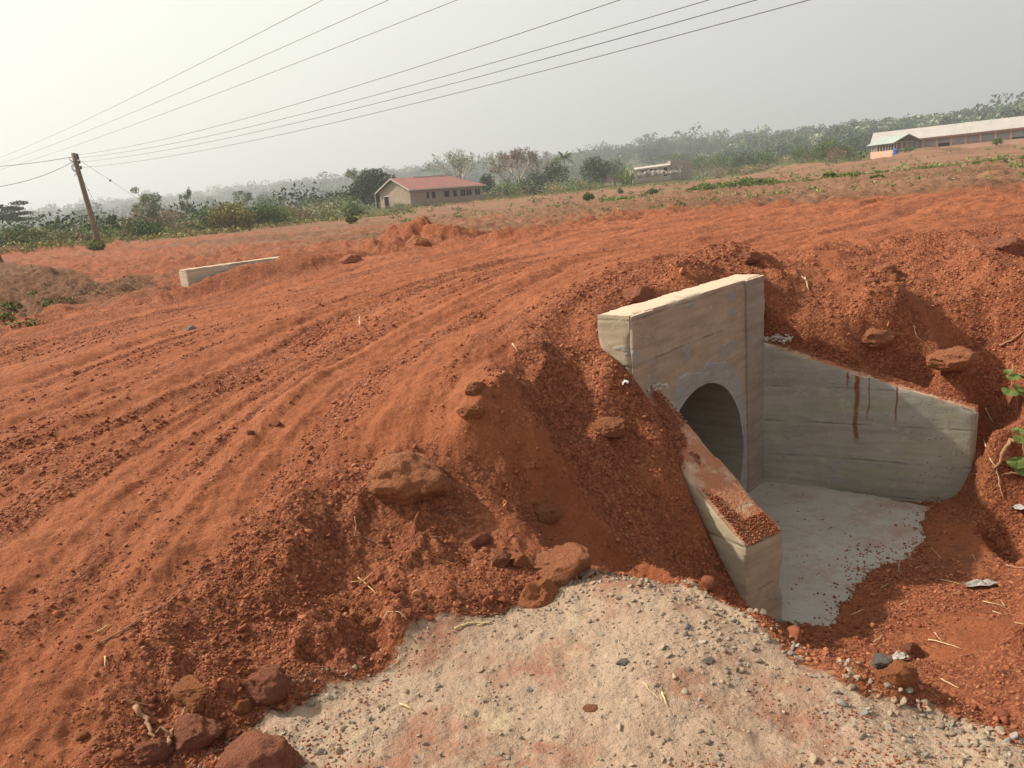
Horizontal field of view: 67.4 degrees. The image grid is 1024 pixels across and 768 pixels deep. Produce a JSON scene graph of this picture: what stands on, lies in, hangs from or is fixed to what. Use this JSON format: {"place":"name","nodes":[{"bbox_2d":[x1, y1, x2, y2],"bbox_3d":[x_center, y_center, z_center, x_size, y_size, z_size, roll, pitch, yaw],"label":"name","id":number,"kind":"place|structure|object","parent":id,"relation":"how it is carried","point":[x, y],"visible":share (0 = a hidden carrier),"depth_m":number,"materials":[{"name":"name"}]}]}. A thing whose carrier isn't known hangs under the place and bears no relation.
{"place":"outdoors","nodes":[
{"label":"outdoors","id":0,"kind":"place"},
{"bbox_2d":[0,263,152,312],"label":"dry grass","id":1,"kind":"structure","parent":0,"point":[89,294],"depth_m":17.65,"materials":[{"name":"brown plant"}]},
{"bbox_2d":[0,137,1023,767],"bbox_3d":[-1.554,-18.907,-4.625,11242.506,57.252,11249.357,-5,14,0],"label":"ground","id":2,"kind":"structure","parent":0,"point":[408,407],"depth_m":3.75,"materials":[{"name":"orange soil"}]},
{"bbox_2d":[0,200,34,230],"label":"tree","id":3,"kind":"object","parent":2,"relation":"on","point":[13,215],"visible":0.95,"depth_m":123.10,"materials":[{"name":"green plant"}]},
{"bbox_2d":[0,290,70,328],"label":"grass","id":4,"kind":"structure","parent":2,"relation":"on","point":[5,315],"depth_m":12.09,"materials":[{"name":"green plant"}]},
{"bbox_2d":[37,216,73,231],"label":"tree","id":5,"kind":"object","parent":2,"relation":"on","point":[50,226],"visible":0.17,"depth_m":80.21,"materials":[{"name":"green plant"}]},
{"bbox_2d":[46,231,94,242],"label":"bush","id":6,"kind":"object","parent":2,"relation":"on","point":[81,237],"visible":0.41,"depth_m":57.69,"materials":[{"name":"green plant"}]},
{"bbox_2d":[69,153,101,249],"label":"utility pole","id":7,"kind":"object","parent":2,"relation":"on","point":[76,162],"visible":0.98,"depth_m":44.38,"materials":[{"name":"wood"}]},
{"bbox_2d":[80,0,618,154],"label":"power line","id":8,"kind":"object","parent":7,"relation":"attached to","point":[402,71],"visible":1,"depth_m":18.66,"materials":[{"name":"metal"}]},
{"bbox_2d":[82,0,707,157],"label":"power line","id":9,"kind":"object","parent":7,"relation":"attached to","point":[455,73],"visible":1,"depth_m":17.83,"materials":[{"name":"metal"}]},
{"bbox_2d":[84,0,755,161],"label":"power line","id":10,"kind":"object","parent":7,"relation":"attached to","point":[483,75],"visible":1,"depth_m":17.08,"materials":[{"name":"metal"}]},
{"bbox_2d":[81,0,808,167],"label":"power line","id":11,"kind":"object","parent":7,"relation":"attached to","point":[520,76],"visible":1,"depth_m":16.12,"materials":[{"name":"metal"}]},
{"bbox_2d":[86,240,105,250],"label":"bush","id":12,"kind":"object","parent":2,"relation":"on","point":[94,245],"visible":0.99,"depth_m":43.22,"materials":[{"name":"green plant"}]},
{"bbox_2d":[120,208,157,228],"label":"bush","id":13,"kind":"object","parent":2,"relation":"on","point":[124,222],"visible":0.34,"depth_m":73.82,"materials":[{"name":"green plant"}]},
{"bbox_2d":[133,704,155,738],"bbox_3d":[-1.079,0.991,2.267,0.127,0.063,0.028,9,19,44],"label":"root","id":14,"kind":"object","parent":2,"relation":"on","point":[138,712],"visible":1,"depth_m":2.28,"materials":[{"name":"beige plant"}]},
{"bbox_2d":[130,187,161,220],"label":"tree","id":15,"kind":"object","parent":2,"relation":"on","point":[153,199],"visible":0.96,"depth_m":77.55,"materials":[{"name":"green plant"}]},
{"bbox_2d":[94,563,203,645],"bbox_3d":[-1.225,0.757,2.667,0.048,0.040,0.509,1,15,20],"label":"root","id":16,"kind":"object","parent":2,"relation":"on","point":[100,642],"visible":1,"depth_m":2.57,"materials":[{"name":"brown plant"}]},
{"bbox_2d":[134,736,173,766],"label":"rock","id":17,"kind":"object","parent":2,"relation":"on","point":[154,751],"visible":0.84,"depth_m":2.17,"materials":[{"name":"brown stone"}]},
{"bbox_2d":[155,707,185,745],"bbox_3d":[-1.001,1.009,2.253,0.049,0.050,0.126,-3,14,9],"label":"root","id":18,"kind":"object","parent":17,"relation":"on","point":[170,735],"visible":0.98,"depth_m":2.23,"materials":[{"name":"beige plant"}]},
{"bbox_2d":[154,205,190,229],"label":"bush","id":19,"kind":"object","parent":2,"relation":"on","point":[167,213],"visible":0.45,"depth_m":81.92,"materials":[{"name":"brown plant"}]},
{"bbox_2d":[179,187,195,215],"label":"tree","id":20,"kind":"object","parent":2,"relation":"on","point":[186,204],"visible":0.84,"depth_m":98.77,"materials":[{"name":"green plant"}]},
{"bbox_2d":[168,675,209,705],"bbox_3d":[-0.993,0.951,2.367,0.122,0.068,0.101,5,17,35],"label":"rock","id":21,"kind":"object","parent":2,"relation":"on","point":[185,689],"visible":0.92,"depth_m":2.35,"materials":[{"name":"brown stone"}]},
{"bbox_2d":[185,694,204,713],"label":"rock","id":22,"kind":"object","parent":2,"relation":"on","point":[195,704],"visible":0.81,"depth_m":2.31,"materials":[{"name":"brown stone"}]},
{"bbox_2d":[164,713,226,755],"bbox_3d":[-0.938,1.041,2.264,0.182,0.133,0.136,-6,14,-3],"label":"rock","id":23,"kind":"object","parent":2,"relation":"on","point":[194,732],"visible":0.83,"depth_m":2.22,"materials":[{"name":"brown stone"}]},
{"bbox_2d":[179,256,278,286],"bbox_3d":[-4.385,-1.105,12.708,0.208,1.823,2.005,5,17,35],"label":"culvert headwall","id":24,"kind":"object","parent":2,"relation":"on","point":[189,277],"visible":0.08,"depth_m":11.94,"materials":[{"name":"concrete"}]},
{"bbox_2d":[206,201,258,228],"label":"bush","id":25,"kind":"object","parent":2,"relation":"on","point":[226,214],"visible":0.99,"depth_m":67.59,"materials":[{"name":"green plant"}]},
{"bbox_2d":[232,698,251,715],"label":"rock","id":26,"kind":"object","parent":2,"relation":"on","point":[242,706],"visible":0.98,"depth_m":2.34,"materials":[{"name":"brown stone"}]},
{"bbox_2d":[232,191,253,208],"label":"tree","id":27,"kind":"object","parent":2,"relation":"on","point":[243,198],"visible":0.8,"depth_m":138.02,"materials":[{"name":"green plant"}]},
{"bbox_2d":[216,730,305,767],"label":"rock","id":28,"kind":"object","parent":2,"relation":"on","point":[252,749],"visible":0.99,"depth_m":2.11,"materials":[{"name":"brown stone"}]},
{"bbox_2d":[243,202,284,224],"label":"bush","id":29,"kind":"object","parent":2,"relation":"on","point":[263,214],"visible":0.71,"depth_m":72.20,"materials":[{"name":"green plant"}]},
{"bbox_2d":[242,664,291,705],"bbox_3d":[-0.759,0.944,2.395,0.127,0.110,0.136,8,19,43],"label":"rock","id":30,"kind":"object","parent":2,"relation":"on","point":[266,684],"visible":0.98,"depth_m":2.37,"materials":[{"name":"brown stone"}]},
{"bbox_2d":[247,191,287,206],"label":"tree","id":31,"kind":"object","parent":2,"relation":"on","point":[267,200],"visible":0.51,"depth_m":129.59,"materials":[{"name":"green plant"}]},
{"bbox_2d":[294,195,332,210],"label":"bush","id":32,"kind":"object","parent":2,"relation":"on","point":[311,201],"visible":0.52,"depth_m":122.22,"materials":[{"name":"green plant"}]},
{"bbox_2d":[338,254,361,263],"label":"rock","id":33,"kind":"object","parent":2,"relation":"on","point":[349,258],"visible":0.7,"depth_m":13.01,"materials":[{"name":"brown stone"}]},
{"bbox_2d":[345,168,364,194],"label":"tree","id":34,"kind":"object","parent":2,"relation":"on","point":[349,173],"visible":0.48,"depth_m":156.36,"materials":[{"name":"green plant"}]},
{"bbox_2d":[360,616,381,631],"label":"rock","id":35,"kind":"object","parent":2,"relation":"on","point":[371,623],"visible":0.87,"depth_m":2.73,"materials":[{"name":"brown stone"}]},
{"bbox_2d":[348,168,395,208],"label":"tree","id":36,"kind":"object","parent":2,"relation":"on","point":[369,184],"visible":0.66,"depth_m":141.41,"materials":[{"name":"green plant"}]},
{"bbox_2d":[363,450,452,505],"bbox_3d":[-0.462,0.428,3.329,0.315,0.243,0.356,-15,17,-37],"label":"rock","id":37,"kind":"object","parent":2,"relation":"on","point":[407,477],"visible":0.93,"depth_m":3.25,"materials":[{"name":"brown stone"}]},
{"bbox_2d":[406,234,429,246],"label":"rock","id":38,"kind":"object","parent":2,"relation":"on","point":[414,239],"visible":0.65,"depth_m":14.57,"materials":[{"name":"brown stone"}]},
{"bbox_2d":[374,175,486,208],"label":"block house","id":39,"kind":"structure","parent":2,"relation":"on","point":[435,189],"depth_m":127.60,"materials":[{"name":"beige paint"}]},
{"bbox_2d":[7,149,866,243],"bbox_3d":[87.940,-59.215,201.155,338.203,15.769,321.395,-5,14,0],"label":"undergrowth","id":40,"kind":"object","parent":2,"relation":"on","point":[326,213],"visible":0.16,"depth_m":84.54,"materials":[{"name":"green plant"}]},
{"bbox_2d":[0,145,875,245],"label":"undergrowth","id":41,"kind":"object","parent":2,"relation":"on","point":[150,229],"visible":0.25,"depth_m":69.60,"materials":[{"name":"green plant"}]},
{"bbox_2d":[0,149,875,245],"bbox_3d":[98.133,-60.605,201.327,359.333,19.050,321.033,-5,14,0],"label":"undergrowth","id":42,"kind":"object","parent":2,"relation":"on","point":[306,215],"visible":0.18,"depth_m":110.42,"materials":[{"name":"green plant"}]},
{"bbox_2d":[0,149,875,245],"bbox_3d":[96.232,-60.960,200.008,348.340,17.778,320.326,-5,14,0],"label":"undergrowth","id":43,"kind":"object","parent":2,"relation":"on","point":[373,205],"visible":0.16,"depth_m":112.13,"materials":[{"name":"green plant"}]},
{"bbox_2d":[425,148,483,178],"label":"tree","id":44,"kind":"object","parent":2,"relation":"on","point":[459,162],"visible":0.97,"depth_m":181.97,"materials":[{"name":"green plant"}]},
{"bbox_2d":[456,404,484,418],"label":"rock","id":45,"kind":"object","parent":2,"relation":"on","point":[470,411],"visible":1,"depth_m":3.52,"materials":[{"name":"brown stone"}]},
{"bbox_2d":[0,146,950,252],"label":"grass","id":46,"kind":"structure","parent":2,"relation":"on","point":[30,246],"depth_m":61.99,"materials":[{"name":"green plant"}]},
{"bbox_2d":[465,381,485,395],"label":"rock","id":47,"kind":"object","parent":2,"relation":"on","point":[476,388],"visible":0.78,"depth_m":3.63,"materials":[{"name":"brown stone"}]},
{"bbox_2d":[470,532,490,548],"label":"rock","id":48,"kind":"object","parent":2,"relation":"on","point":[480,539],"visible":0.95,"depth_m":3.15,"materials":[{"name":"brown stone"}]},
{"bbox_2d":[479,173,495,196],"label":"tree","id":49,"kind":"object","parent":2,"relation":"on","point":[486,180],"visible":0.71,"depth_m":154.31,"materials":[{"name":"green plant"}]},
{"bbox_2d":[492,550,510,567],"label":"rock","id":50,"kind":"object","parent":2,"relation":"on","point":[502,559],"visible":0.93,"depth_m":3.06,"materials":[{"name":"brown stone"}]},
{"bbox_2d":[481,151,528,184],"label":"tree","id":51,"kind":"object","parent":2,"relation":"on","point":[491,158],"visible":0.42,"depth_m":206.60,"materials":[{"name":"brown plant"}]},
{"bbox_2d":[0,92,1023,229],"bbox_3d":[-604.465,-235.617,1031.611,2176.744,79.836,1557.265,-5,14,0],"label":"woodland","id":52,"kind":"object","parent":2,"relation":"on","point":[836,132],"visible":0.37,"depth_m":675.48,"materials":[{"name":"green plant"}]},
{"bbox_2d":[0,227,1023,767],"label":"laterite pebbles","id":53,"kind":"object","parent":2,"relation":"on","point":[142,729],"visible":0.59,"depth_m":3.50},
{"bbox_2d":[487,147,541,184],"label":"tree","id":54,"kind":"object","parent":2,"relation":"on","point":[530,155],"visible":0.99,"depth_m":182.01,"materials":[{"name":"green plant"}]},
{"bbox_2d":[512,552,528,567],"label":"rock","id":55,"kind":"object","parent":2,"relation":"on","point":[520,560],"visible":0.96,"depth_m":3.07,"materials":[{"name":"brown stone"}]},
{"bbox_2d":[24,232,1023,767],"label":"laterite clods","id":56,"kind":"object","parent":2,"relation":"on","point":[710,584],"visible":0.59,"depth_m":2.68,"materials":[{"name":"brown soil"}]},
{"bbox_2d":[522,169,545,187],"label":"tree","id":57,"kind":"object","parent":2,"relation":"on","point":[538,178],"visible":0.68,"depth_m":173.38,"materials":[{"name":"green plant"}]},
{"bbox_2d":[515,150,558,188],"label":"tree","id":58,"kind":"object","parent":2,"relation":"on","point":[548,161],"visible":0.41,"depth_m":190.77,"materials":[{"name":"green plant"}]},
{"bbox_2d":[518,578,558,608],"bbox_3d":[0.100,0.825,2.952,0.152,0.149,0.196,7,18,40],"label":"rock","id":59,"kind":"object","parent":2,"relation":"on","point":[539,593],"visible":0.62,"depth_m":2.92,"materials":[{"name":"brown stone"}]},
{"bbox_2d":[534,503,562,524],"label":"rock","id":60,"kind":"object","parent":2,"relation":"on","point":[549,514],"visible":0.94,"depth_m":3.46,"materials":[{"name":"brown stone"}]},
{"bbox_2d":[540,161,569,186],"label":"tree","id":61,"kind":"object","parent":2,"relation":"on","point":[556,171],"visible":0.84,"depth_m":177.23,"materials":[{"name":"green plant"}]},
{"bbox_2d":[532,542,592,585],"bbox_3d":[0.199,0.754,3.110,0.263,0.188,0.235,-4,14,3],"label":"rock","id":62,"kind":"object","parent":2,"relation":"on","point":[568,561],"visible":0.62,"depth_m":3.05,"materials":[{"name":"brown stone"}]},
{"bbox_2d":[554,151,573,177],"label":"palm tree","id":63,"kind":"object","parent":2,"relation":"on","point":[567,155],"visible":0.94,"depth_m":181.89,"materials":[{"name":"green plant"}]},
{"bbox_2d":[578,155,610,183],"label":"tree","id":64,"kind":"object","parent":2,"relation":"on","point":[594,167],"visible":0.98,"depth_m":186.05,"materials":[{"name":"green plant"}]},
{"bbox_2d":[190,568,1023,767],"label":"crushed stone","id":65,"kind":"object","parent":2,"relation":"on","point":[985,734],"visible":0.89,"depth_m":2.34,"materials":[{"name":"grey gravel"}]},
{"bbox_2d":[594,416,624,437],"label":"rock","id":66,"kind":"object","parent":2,"relation":"on","point":[609,427],"visible":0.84,"depth_m":3.99,"materials":[{"name":"brown stone"}]},
{"bbox_2d":[601,158,628,185],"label":"tree","id":67,"kind":"object","parent":2,"relation":"on","point":[615,168],"visible":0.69,"depth_m":187.67,"materials":[{"name":"green plant"}]},
{"bbox_2d":[612,166,639,185],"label":"banana plant","id":68,"kind":"object","parent":2,"relation":"on","point":[626,179],"visible":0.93,"depth_m":180.90,"materials":[{"name":"green plant"}]},
{"bbox_2d":[622,285,652,302],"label":"rock","id":69,"kind":"object","parent":2,"relation":"on","point":[638,293],"visible":0.85,"depth_m":4.89,"materials":[{"name":"brown stone"}]},
{"bbox_2d":[254,631,1021,767],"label":"red grit","id":70,"kind":"object","parent":2,"relation":"on","point":[897,761],"visible":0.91,"depth_m":2.20,"materials":[{"name":"red gravel"}]},
{"bbox_2d":[630,170,681,178],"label":"rubble heap","id":71,"kind":"object","parent":2,"relation":"on","point":[648,173],"visible":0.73,"depth_m":186.92,"materials":[{"name":"grey concrete"}]},
{"bbox_2d":[632,159,691,182],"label":"block building","id":72,"kind":"structure","parent":2,"relation":"on","point":[684,166],"depth_m":193.93,"materials":[{"name":"grey concrete"}]},
{"bbox_2d":[337,144,1023,225],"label":"weeds","id":73,"kind":"object","parent":2,"relation":"on","point":[810,186],"visible":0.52,"depth_m":51.57,"materials":[{"name":"green plant"}]},
{"bbox_2d":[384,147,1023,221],"bbox_3d":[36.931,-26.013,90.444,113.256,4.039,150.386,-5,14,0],"label":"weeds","id":74,"kind":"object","parent":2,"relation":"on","point":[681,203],"visible":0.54,"depth_m":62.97,"materials":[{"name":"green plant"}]},
{"bbox_2d":[689,155,718,177],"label":"tree","id":75,"kind":"object","parent":2,"relation":"on","point":[695,161],"visible":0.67,"depth_m":200.40,"materials":[{"name":"green plant"}]},
{"bbox_2d":[704,149,744,174],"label":"tree","id":76,"kind":"object","parent":2,"relation":"on","point":[723,157],"visible":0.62,"depth_m":207.76,"materials":[{"name":"green plant"}]},
{"bbox_2d":[686,177,779,190],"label":"creeper","id":77,"kind":"object","parent":2,"relation":"on","point":[734,183],"visible":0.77,"depth_m":69.25,"materials":[{"name":"green plant"}]},
{"bbox_2d":[731,153,755,171],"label":"tree","id":78,"kind":"object","parent":2,"relation":"on","point":[736,162],"visible":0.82,"depth_m":193.66,"materials":[{"name":"green plant"}]},
{"bbox_2d":[738,251,762,263],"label":"rock","id":79,"kind":"object","parent":2,"relation":"on","point":[750,257],"visible":1,"depth_m":6.19,"materials":[{"name":"brown stone"}]},
{"bbox_2d":[750,149,781,166],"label":"tree","id":80,"kind":"object","parent":2,"relation":"on","point":[765,161],"visible":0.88,"depth_m":196.14,"materials":[{"name":"green plant"}]},
{"bbox_2d":[597,274,978,625],"bbox_3d":[-1.980,0.029,7.541,11.075,1.954,2.497,6,17,36],"label":"pipe culvert","id":81,"kind":"object","parent":2,"relation":"on","point":[836,443],"visible":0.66,"depth_m":5.22,"materials":[{"name":"beige concrete"}]},
{"bbox_2d":[652,390,780,544],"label":"coping dirt","id":82,"kind":"structure","parent":81,"relation":"on","point":[733,513],"depth_m":3.93,"materials":[{"name":"brown soil"}]},
{"bbox_2d":[760,482,927,603],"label":"crumbs","id":83,"kind":"object","parent":81,"relation":"on","point":[857,549],"visible":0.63,"depth_m":4.62,"materials":[{"name":"brown soil"}]},
{"bbox_2d":[765,339,978,409],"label":"coping dirt","id":84,"kind":"structure","parent":81,"relation":"on","point":[891,378],"depth_m":5.41,"materials":[{"name":"brown soil"}]},
{"bbox_2d":[785,497,1023,651],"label":"edge grit","id":85,"kind":"object","parent":81,"relation":"on","point":[856,583],"visible":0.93,"depth_m":4.38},
{"bbox_2d":[786,143,816,163],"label":"bush","id":86,"kind":"object","parent":2,"relation":"on","point":[799,156],"visible":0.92,"depth_m":179.66,"materials":[{"name":"green plant"}]},
{"bbox_2d":[809,134,851,162],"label":"bush","id":87,"kind":"object","parent":2,"relation":"on","point":[824,147],"visible":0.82,"depth_m":175.13,"materials":[{"name":"green plant"}]},
{"bbox_2d":[861,327,894,349],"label":"rock","id":88,"kind":"object","parent":2,"relation":"on","point":[875,339],"visible":0.92,"depth_m":5.45,"materials":[{"name":"brown stone"}]},
{"bbox_2d":[871,653,892,669],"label":"rock","id":89,"kind":"object","parent":2,"relation":"on","point":[879,661],"visible":0.89,"depth_m":2.38,"materials":[{"name":"grey stone"}]},
{"bbox_2d":[876,264,896,274],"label":"rock","id":90,"kind":"object","parent":2,"relation":"on","point":[889,269],"visible":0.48,"depth_m":6.30,"materials":[{"name":"brown stone"}]},
{"bbox_2d":[867,134,922,158],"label":"porch building","id":91,"kind":"structure","parent":2,"relation":"on","point":[882,150],"depth_m":160.60,"materials":[{"name":"white paint"}]},
{"bbox_2d":[874,660,918,689],"bbox_3d":[1.182,0.890,2.356,0.128,0.090,0.096,-6,14,-7],"label":"rock","id":92,"kind":"object","parent":2,"relation":"on","point":[904,675],"visible":0.98,"depth_m":2.33,"materials":[{"name":"brown stone"}]},
{"bbox_2d":[899,642,924,659],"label":"rock","id":93,"kind":"object","parent":2,"relation":"on","point":[912,650],"visible":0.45,"depth_m":3.53,"materials":[{"name":"brown stone"}]},
{"bbox_2d":[870,116,1023,148],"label":"long building","id":94,"kind":"structure","parent":2,"relation":"on","point":[1009,130],"depth_m":159.22,"materials":[{"name":"white paint"}]},
{"bbox_2d":[926,345,980,371],"bbox_3d":[3.000,-0.175,5.239,0.335,0.166,0.257,-3,14,5],"label":"rock","id":95,"kind":"object","parent":2,"relation":"on","point":[958,358],"visible":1,"depth_m":5.16,"materials":[{"name":"brown stone"}]},
{"bbox_2d":[916,155,1023,168],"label":"creeper","id":96,"kind":"object","parent":2,"relation":"on","point":[980,161],"visible":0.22,"depth_m":48.68,"materials":[{"name":"green plant"}]},
{"bbox_2d":[963,579,998,586],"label":"litter","id":97,"kind":"object","parent":2,"relation":"on","point":[978,582],"visible":1,"depth_m":3.99,"materials":[{"name":"white plastic"}]},
{"bbox_2d":[993,438,1016,468],"bbox_3d":[3.092,0.429,4.785,0.219,0.186,0.049,-8,14,-11],"label":"root","id":98,"kind":"object","parent":2,"relation":"on","point":[1010,441],"visible":0.86,"depth_m":4.76,"materials":[{"name":"beige plant"}]},
{"bbox_2d":[990,236,1023,255],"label":"rock","id":99,"kind":"object","parent":2,"relation":"on","point":[1014,245],"visible":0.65,"depth_m":6.09,"materials":[{"name":"brown stone"}]},
{"bbox_2d":[1001,363,1023,412],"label":"seedling","id":100,"kind":"object","parent":2,"relation":"on","point":[1018,390],"visible":1,"depth_m":5.04,"materials":[{"name":"green plant"}]},
{"bbox_2d":[1006,427,1023,475],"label":"seedling","id":101,"kind":"object","parent":2,"relation":"on","point":[1016,463],"visible":1,"depth_m":4.72,"materials":[{"name":"green plant"}]},
{"bbox_2d":[0,0,1023,213],"label":"sky","id":102,"kind":"structure","parent":0,"point":[64,63],"materials":[{"name":"white"}]},
{"bbox_3d":[-25.974,-9.284,36.347,2.303,7.855,0.240,-5,14,0],"label":"utility pole","id":103,"kind":"object","parent":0,"visible":0},
{"bbox_2d":[0,0,321,157],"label":"power line","id":104,"kind":"object","parent":103,"relation":"attached to","point":[188,69],"visible":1,"depth_m":29.83,"materials":[{"name":"metal"}]},
{"bbox_2d":[0,0,387,163],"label":"power line","id":105,"kind":"object","parent":103,"relation":"attached to","point":[229,70],"visible":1,"depth_m":27.59,"materials":[{"name":"metal"}]},
{"bbox_2d":[0,0,456,169],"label":"power line","id":106,"kind":"object","parent":103,"relation":"attached to","point":[271,72],"visible":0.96,"depth_m":25.59,"materials":[{"name":"metal"}]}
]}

